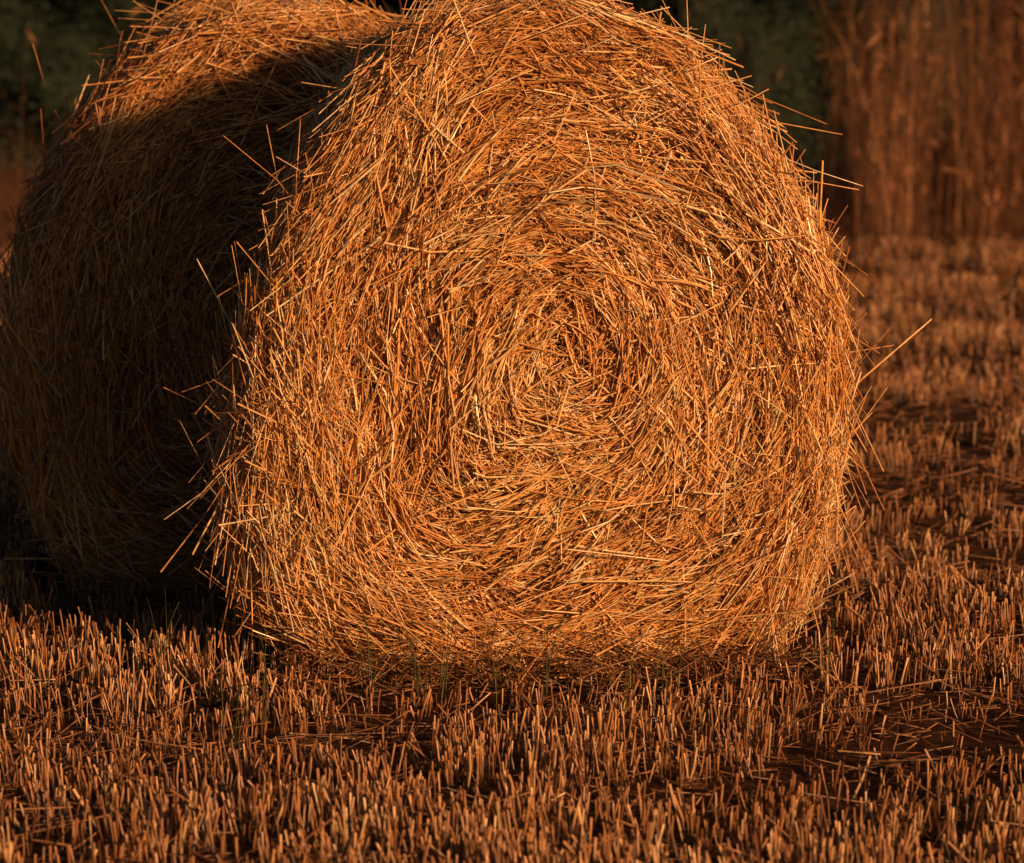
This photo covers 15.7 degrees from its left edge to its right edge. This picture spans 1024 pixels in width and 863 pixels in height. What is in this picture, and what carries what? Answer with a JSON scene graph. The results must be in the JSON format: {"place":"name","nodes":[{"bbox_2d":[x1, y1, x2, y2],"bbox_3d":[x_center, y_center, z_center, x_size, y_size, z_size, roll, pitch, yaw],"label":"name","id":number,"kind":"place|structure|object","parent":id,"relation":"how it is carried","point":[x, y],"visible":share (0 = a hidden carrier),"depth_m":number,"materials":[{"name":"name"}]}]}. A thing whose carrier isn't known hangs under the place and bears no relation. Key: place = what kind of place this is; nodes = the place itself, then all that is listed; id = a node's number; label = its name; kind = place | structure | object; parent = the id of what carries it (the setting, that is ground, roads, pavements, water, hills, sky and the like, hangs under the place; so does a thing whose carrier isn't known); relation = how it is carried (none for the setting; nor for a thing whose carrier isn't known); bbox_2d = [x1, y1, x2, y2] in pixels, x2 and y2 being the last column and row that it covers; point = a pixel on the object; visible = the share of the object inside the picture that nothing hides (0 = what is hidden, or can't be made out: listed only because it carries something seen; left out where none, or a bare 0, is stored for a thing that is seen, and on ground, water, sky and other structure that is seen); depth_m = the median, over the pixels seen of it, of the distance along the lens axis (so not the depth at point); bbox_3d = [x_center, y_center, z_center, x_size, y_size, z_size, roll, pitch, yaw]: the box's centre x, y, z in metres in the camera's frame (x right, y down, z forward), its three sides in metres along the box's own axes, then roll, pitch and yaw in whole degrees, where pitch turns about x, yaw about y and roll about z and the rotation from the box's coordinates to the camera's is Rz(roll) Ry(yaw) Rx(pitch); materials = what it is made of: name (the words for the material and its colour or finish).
{"place":"outdoors","nodes":[
{"label":"outdoors","id":0,"kind":"place"},
{"bbox_2d":[0,169,1023,862],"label":"ground","id":1,"kind":"structure","parent":0,"point":[992,739],"depth_m":7.94,"materials":[{"name":"soil"}]},
{"bbox_2d":[0,0,409,603],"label":"hay bale","id":2,"kind":"object","parent":1,"relation":"on","point":[139,202],"visible":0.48,"depth_m":9.18,"materials":[{"name":"plant"}]},
{"bbox_2d":[147,586,841,767],"bbox_3d":[-0.042,0.487,7.713,1.510,0.257,0.877,0,7,0],"label":"weed tuft","id":3,"kind":"object","parent":1,"relation":"on","point":[416,686],"visible":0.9,"depth_m":7.92,"materials":[{"name":"brown plant"}]},
{"bbox_2d":[0,233,1023,862],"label":"stubble","id":4,"kind":"object","parent":1,"relation":"on","point":[464,747],"visible":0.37,"depth_m":7.64,"materials":[{"name":"brown plant"}]},
{"bbox_2d":[0,0,1023,247],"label":"dry reeds","id":5,"kind":"object","parent":1,"relation":"on","point":[974,168],"visible":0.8,"depth_m":21.90,"materials":[{"name":"brown plant"}]},
{"bbox_2d":[0,0,1023,184],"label":"hedge","id":6,"kind":"object","parent":1,"relation":"on","point":[68,36],"visible":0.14,"depth_m":27.96,"materials":[{"name":"green plant"}]},
{"bbox_2d":[160,0,931,694],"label":"hay bale","id":7,"kind":"object","parent":1,"relation":"on","point":[544,302],"visible":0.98,"depth_m":8.00,"materials":[{"name":"plant"}]},
{"bbox_2d":[0,94,1023,279],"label":"rough grass","id":8,"kind":"structure","parent":0,"point":[13,195],"depth_m":21.79,"materials":[{"name":"brown plant"}]}
]}

